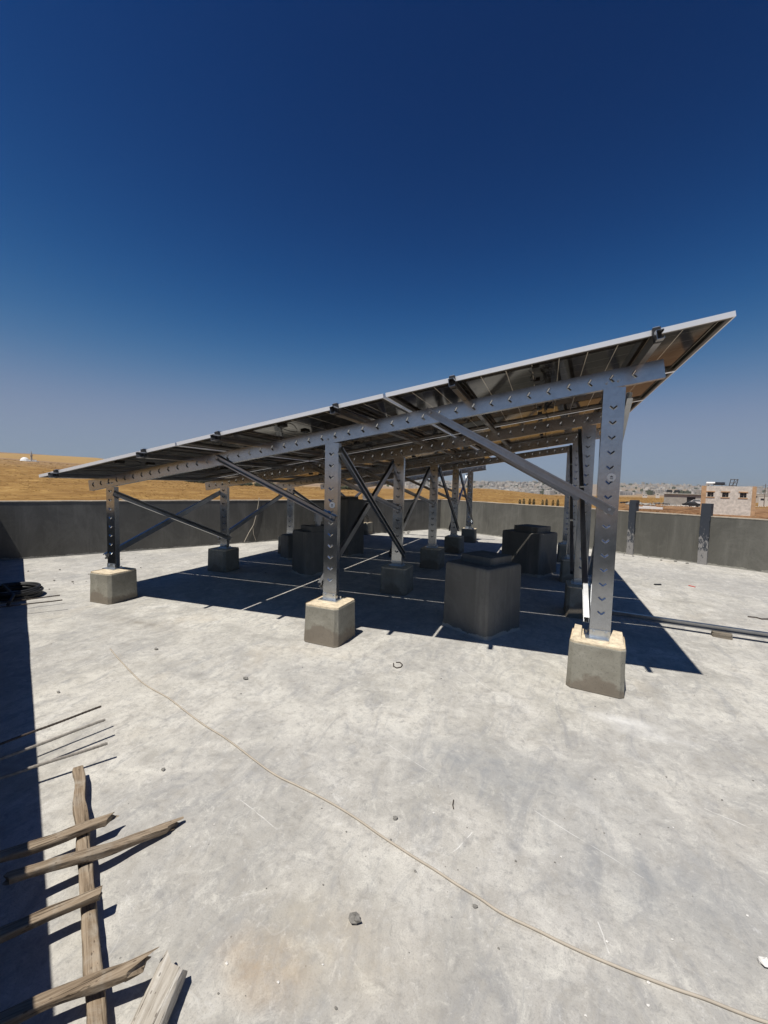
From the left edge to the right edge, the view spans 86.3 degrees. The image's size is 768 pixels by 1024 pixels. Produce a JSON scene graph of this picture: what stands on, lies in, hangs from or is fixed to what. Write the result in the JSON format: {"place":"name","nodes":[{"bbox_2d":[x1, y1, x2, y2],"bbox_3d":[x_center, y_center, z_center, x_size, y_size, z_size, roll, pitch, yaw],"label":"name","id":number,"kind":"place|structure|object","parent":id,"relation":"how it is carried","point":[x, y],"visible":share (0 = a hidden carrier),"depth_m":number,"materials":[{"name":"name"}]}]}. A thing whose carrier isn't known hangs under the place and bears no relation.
{"place":"outdoors","nodes":[
{"label":"outdoors","id":0,"kind":"place"},
{"bbox_2d":[0,529,767,1023],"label":"concrete floor","id":1,"kind":"structure","parent":0,"point":[258,879],"depth_m":2.12,"materials":[{"name":"concrete"}]},
{"bbox_2d":[0,582,43,605],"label":"hose coil","id":2,"kind":"object","parent":1,"relation":"on","point":[25,590],"visible":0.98,"depth_m":5.38,"materials":[{"name":"black rubber"}]},
{"bbox_2d":[72,765,106,1023],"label":"timber","id":3,"kind":"object","parent":1,"relation":"on","point":[96,1008],"visible":0.69,"depth_m":1.43,"materials":[{"name":"brown wood"}]},
{"bbox_2d":[0,885,102,943],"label":"timber","id":4,"kind":"object","parent":3,"relation":"on","point":[11,930],"visible":1,"depth_m":1.39,"materials":[{"name":"brown wood"}]},
{"bbox_2d":[0,812,118,862],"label":"timber","id":5,"kind":"object","parent":3,"relation":"on","point":[25,849],"visible":1,"depth_m":1.68,"materials":[{"name":"brown wood"}]},
{"bbox_2d":[0,946,159,1023],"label":"timber","id":6,"kind":"object","parent":3,"relation":"on","point":[97,981],"visible":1,"depth_m":1.19,"materials":[{"name":"brown wood"}]},
{"bbox_2d":[2,817,183,885],"bbox_3d":[-1.150,1.387,1.686,0.630,0.037,0.061,14,-6,-43],"label":"timber","id":7,"kind":"object","parent":3,"relation":"on","point":[94,853],"visible":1,"depth_m":1.63,"materials":[{"name":"brown wood"}]},
{"bbox_2d":[90,566,137,604],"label":"concrete block","id":8,"kind":"structure","parent":1,"relation":"on","point":[108,587],"depth_m":5.25,"materials":[{"name":"beige concrete"}]},
{"bbox_2d":[131,950,186,1023],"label":"timber","id":9,"kind":"object","parent":1,"relation":"on","point":[159,999],"visible":1,"depth_m":1.22,"materials":[{"name":"wood"}]},
{"bbox_2d":[0,499,440,560],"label":"parapet wall","id":10,"kind":"structure","parent":1,"relation":"on","point":[41,529],"depth_m":9.04,"materials":[{"name":"paint"}]},
{"bbox_2d":[244,500,258,541],"bbox_3d":[-3.433,0.204,10.628,0.415,1.157,0.018,-2,5,-39],"label":"hanging wire","id":11,"kind":"object","parent":10,"relation":"hanging from","point":[253,524],"visible":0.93,"depth_m":10.68,"materials":[{"name":"grey metal"}]},
{"bbox_2d":[207,546,239,572],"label":"concrete block","id":12,"kind":"structure","parent":1,"relation":"on","point":[222,560],"depth_m":7.19,"materials":[{"name":"grey concrete"}]},
{"bbox_2d":[278,536,280,553],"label":"concrete block","id":13,"kind":"structure","parent":1,"relation":"on","point":[279,544],"depth_m":9.11,"materials":[{"name":"grey concrete"}]},
{"bbox_2d":[280,533,292,559],"bbox_3d":[-1.942,0.721,8.649,0.390,0.500,0.390,-2,5,-39],"label":"plastered box","id":14,"kind":"object","parent":1,"relation":"on","point":[286,546],"visible":0.51,"depth_m":8.46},
{"bbox_2d":[291,524,323,576],"bbox_3d":[-1.240,0.654,7.320,0.660,0.848,0.540,-2,5,-39],"label":"plastered box","id":15,"kind":"object","parent":1,"relation":"on","point":[308,552],"visible":0.73,"depth_m":7.07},
{"bbox_2d":[314,514,321,525],"bbox_3d":[-1.153,0.163,7.180,0.143,0.250,0.150,3,4,21],"label":"vent pipe","id":16,"kind":"object","parent":15,"relation":"on","point":[317,519],"visible":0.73,"depth_m":7.13,"materials":[{"name":"metal"}]},
{"bbox_2d":[304,595,354,647],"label":"concrete block","id":17,"kind":"structure","parent":1,"relation":"on","point":[329,624],"depth_m":4.06,"materials":[{"name":"beige concrete"}]},
{"bbox_2d":[340,496,363,556],"bbox_3d":[-0.793,0.303,9.262,0.490,1.308,0.590,-2,5,-39],"label":"plastered box","id":18,"kind":"object","parent":1,"relation":"on","point":[351,507],"visible":0.77,"depth_m":9.04,"materials":[{"name":"grey concrete"}]},
{"bbox_2d":[348,912,361,924],"bbox_3d":[-0.109,1.486,1.501,0.038,0.027,0.050,-1,5,-31],"label":"pebble","id":19,"kind":"object","parent":1,"relation":"on","point":[354,918],"visible":1,"depth_m":1.49,"materials":[{"name":"grey stone"}]},
{"bbox_2d":[364,522,372,534],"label":"concrete block","id":20,"kind":"structure","parent":1,"relation":"on","point":[368,528],"depth_m":12.88,"materials":[{"name":"grey concrete"}]},
{"bbox_2d":[380,563,412,595],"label":"concrete block","id":21,"kind":"structure","parent":1,"relation":"on","point":[396,580],"depth_m":5.97,"materials":[{"name":"grey concrete"}]},
{"bbox_2d":[39,310,735,641],"bbox_3d":[0.479,-0.485,7.953,7.079,2.356,8.862,3,4,21],"label":"solar array","id":22,"kind":"object","parent":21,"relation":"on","point":[582,399],"visible":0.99,"depth_m":4.49,"materials":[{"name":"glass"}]},
{"bbox_2d":[420,545,444,569],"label":"concrete block","id":23,"kind":"structure","parent":1,"relation":"on","point":[431,558],"depth_m":7.87,"materials":[{"name":"grey concrete"}]},
{"bbox_2d":[110,648,767,1023],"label":"floor cable","id":24,"kind":"object","parent":1,"relation":"on","point":[704,998],"visible":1,"depth_m":1.53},
{"bbox_2d":[444,535,463,553],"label":"concrete block","id":25,"kind":"structure","parent":1,"relation":"on","point":[453,544],"depth_m":9.77,"materials":[{"name":"grey concrete"}]},
{"bbox_2d":[461,527,476,542],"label":"concrete block","id":26,"kind":"structure","parent":1,"relation":"on","point":[470,535],"depth_m":11.66,"materials":[{"name":"grey concrete"}]},
{"bbox_2d":[442,550,520,640],"bbox_3d":[1.118,0.901,4.666,0.660,0.828,0.640,-2,5,-39],"label":"plastered box","id":27,"kind":"object","parent":1,"relation":"on","point":[482,596],"visible":1,"depth_m":4.45,"materials":[{"name":"grey concrete"}]},
{"bbox_2d":[501,524,557,577],"bbox_3d":[2.764,0.698,7.814,0.660,0.888,0.840,-2,5,-39],"label":"plastered box","id":28,"kind":"object","parent":1,"relation":"on","point":[531,549],"visible":0.91,"depth_m":7.54,"materials":[{"name":"grey concrete"}]},
{"bbox_2d":[557,542,566,561],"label":"concrete block","id":29,"kind":"structure","parent":1,"relation":"on","point":[561,549],"depth_m":8.90,"materials":[{"name":"grey concrete"}]},
{"bbox_2d":[559,556,574,582],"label":"concrete block","id":30,"kind":"structure","parent":1,"relation":"on","point":[565,575],"depth_m":6.99,"materials":[{"name":"grey concrete"}]},
{"bbox_2d":[563,580,590,618],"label":"concrete block","id":31,"kind":"structure","parent":1,"relation":"on","point":[573,604],"depth_m":5.08,"materials":[{"name":"grey concrete"}]},
{"bbox_2d":[566,624,625,698],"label":"concrete block","id":32,"kind":"structure","parent":1,"relation":"on","point":[596,666],"depth_m":3.22,"materials":[{"name":"beige concrete"}]},
{"bbox_2d":[440,499,767,572],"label":"parapet wall","id":33,"kind":"structure","parent":1,"relation":"on","point":[738,543],"depth_m":9.71,"materials":[{"name":"grey paint"}]},
{"bbox_2d":[626,500,639,554],"bbox_3d":[6.210,0.382,10.226,0.215,1.360,0.159,-2,5,-39],"label":"column stub","id":34,"kind":"object","parent":1,"relation":"on","point":[633,506],"depth_m":10.15,"materials":[{"name":"grey concrete"}]},
{"bbox_2d":[612,610,767,638],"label":"steel channel","id":35,"kind":"object","parent":1,"relation":"on","point":[718,628],"depth_m":4.68,"materials":[{"name":"metal"}]},
{"bbox_2d":[697,503,713,564],"bbox_3d":[7.136,0.486,9.099,0.215,1.350,0.181,-2,5,-39],"label":"column stub","id":36,"kind":"object","parent":1,"relation":"on","point":[704,530],"depth_m":9.03,"materials":[{"name":"grey concrete"}]},
{"bbox_2d":[711,631,732,639],"bbox_3d":[3.756,1.361,4.556,0.180,0.054,0.130,4,5,34],"label":"block","id":37,"kind":"object","parent":1,"relation":"on","point":[723,635],"depth_m":4.51,"materials":[{"name":"concrete"}]},
{"bbox_2d":[748,616,767,619],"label":"steel scrap","id":38,"kind":"object","parent":1,"relation":"on","point":[758,618],"visible":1,"depth_m":5.24,"materials":[{"name":"grey metal"}]},
{"bbox_2d":[757,956,767,967],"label":"pebble","id":39,"kind":"object","parent":1,"relation":"on","point":[762,960],"visible":1,"depth_m":1.39,"materials":[{"name":"white stone"}]},
{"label":"parapet wall","id":40,"kind":"object","parent":1,"relation":"on","visible":0},
{"bbox_2d":[0,595,59,603],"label":"rebar rod","id":41,"kind":"object","parent":40,"relation":"attached to","point":[29,599],"visible":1,"depth_m":4.94,"materials":[{"name":"metal"}]},
{"bbox_2d":[0,599,61,607],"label":"rebar rod","id":42,"kind":"object","parent":40,"relation":"attached to","point":[29,603],"visible":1,"depth_m":4.73,"materials":[{"name":"metal"}]},
{"bbox_2d":[0,705,100,744],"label":"rebar rod","id":43,"kind":"object","parent":40,"relation":"attached to","point":[41,728],"visible":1,"depth_m":2.37,"materials":[{"name":"brown metal"}]},
{"bbox_2d":[0,718,104,759],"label":"rebar rod","id":44,"kind":"object","parent":40,"relation":"attached to","point":[47,741],"visible":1,"depth_m":2.30,"materials":[{"name":"brown metal"}]},
{"bbox_2d":[0,742,107,779],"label":"rebar rod","id":45,"kind":"object","parent":40,"relation":"attached to","point":[51,761],"visible":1,"depth_m":2.16,"materials":[{"name":"metal"}]},
{"bbox_2d":[0,452,767,518],"bbox_3d":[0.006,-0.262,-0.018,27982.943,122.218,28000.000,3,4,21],"label":"terrain","id":46,"kind":"structure","parent":0,"point":[9,484],"depth_m":180.79,"materials":[{"name":"plant"}]},
{"bbox_2d":[20,457,38,461],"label":"domed building","id":47,"kind":"structure","parent":46,"relation":"on","point":[24,459],"depth_m":398.11,"materials":[{"name":"white paint"}]},
{"bbox_2d":[544,490,553,494],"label":"town house","id":48,"kind":"structure","parent":46,"relation":"on","point":[548,492],"depth_m":1425.95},
{"bbox_2d":[464,489,666,511],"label":"dry grass","id":49,"kind":"structure","parent":46,"relation":"on","point":[539,495],"depth_m":240.28,"materials":[{"name":"plant"}]},
{"bbox_2d":[386,480,766,495],"bbox_3d":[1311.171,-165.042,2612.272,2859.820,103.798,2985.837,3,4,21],"label":"distant town","id":50,"kind":"object","parent":46,"relation":"on","point":[635,492],"visible":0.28,"depth_m":2275.26,"materials":[{"name":"beige concrete"}]},
{"bbox_2d":[620,491,632,494],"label":"town house","id":51,"kind":"structure","parent":46,"relation":"on","point":[626,493],"depth_m":1283.65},
{"bbox_2d":[625,502,655,505],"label":"rubble heap","id":52,"kind":"object","parent":46,"relation":"on","point":[646,504],"visible":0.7,"depth_m":111.00,"materials":[{"name":"concrete"}]},
{"bbox_2d":[639,506,662,508],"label":"white sheet stack","id":53,"kind":"object","parent":46,"relation":"on","point":[647,507],"visible":0.91,"depth_m":94.51,"materials":[{"name":"paint"}]},
{"bbox_2d":[651,489,663,492],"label":"town house","id":54,"kind":"structure","parent":46,"relation":"on","point":[659,490],"depth_m":1458.02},
{"bbox_2d":[649,502,675,504],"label":"rubble heap","id":55,"kind":"object","parent":46,"relation":"on","point":[658,503],"visible":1,"depth_m":111.65,"materials":[{"name":"grey stone"}]},
{"bbox_2d":[661,505,695,506],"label":"rubble heap","id":56,"kind":"object","parent":46,"relation":"on","point":[677,505],"visible":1,"depth_m":104.95,"materials":[{"name":"stone"}]},
{"bbox_2d":[663,493,700,506],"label":"grey shed","id":57,"kind":"structure","parent":46,"relation":"on","point":[677,498],"depth_m":135.20,"materials":[{"name":"concrete"}]},
{"bbox_2d":[686,497,694,506],"bbox_3d":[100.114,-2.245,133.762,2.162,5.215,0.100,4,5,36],"label":"door","id":58,"kind":"structure","parent":57,"relation":"in","point":[688,498],"depth_m":133.68,"materials":[{"name":"black metal"}]},
{"bbox_2d":[682,501,699,506],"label":"parked car","id":59,"kind":"object","parent":46,"relation":"on","point":[690,503],"visible":0.81,"depth_m":111.36,"materials":[{"name":"black metal"}]},
{"bbox_2d":[621,509,763,517],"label":"dry scrub","id":60,"kind":"object","parent":46,"relation":"on","point":[674,512],"visible":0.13,"depth_m":101.27,"materials":[{"name":"brown plant"}]},
{"bbox_2d":[700,486,756,515],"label":"stone house","id":61,"kind":"structure","parent":46,"relation":"on","point":[733,500],"depth_m":92.91,"materials":[{"name":"stone"}]},
{"bbox_2d":[706,491,714,497],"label":"window","id":62,"kind":"structure","parent":61,"relation":"in","point":[710,494],"depth_m":95.35,"materials":[{"name":"glass"}]},
{"bbox_2d":[706,482,724,485],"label":"solar water heater","id":63,"kind":"object","parent":61,"relation":"on","point":[715,483],"visible":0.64,"depth_m":95.45,"materials":[{"name":"white paint"}]},
{"bbox_2d":[720,491,729,497],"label":"window","id":64,"kind":"structure","parent":61,"relation":"in","point":[724,493],"depth_m":93.64,"materials":[{"name":"glass"}]},
{"bbox_2d":[729,479,737,485],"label":"lattice stand","id":65,"kind":"object","parent":61,"relation":"on","point":[733,482],"visible":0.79,"depth_m":93.76,"materials":[{"name":"grey metal"}]},
{"bbox_2d":[738,492,747,498],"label":"window","id":66,"kind":"structure","parent":61,"relation":"in","point":[742,494],"depth_m":91.65,"materials":[{"name":"glass"}]},
{"bbox_2d":[756,491,763,502],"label":"house","id":67,"kind":"structure","parent":46,"relation":"on","point":[757,497],"depth_m":260.09,"materials":[{"name":"concrete"}]},
{"bbox_2d":[758,494,767,505],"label":"house","id":68,"kind":"structure","parent":46,"relation":"on","point":[761,501],"depth_m":170.47,"materials":[{"name":"concrete"}]},
{"bbox_2d":[0,0,767,487],"label":"sky","id":69,"kind":"structure","parent":0,"point":[216,215],"materials":[{"name":"blue"}]}
]}

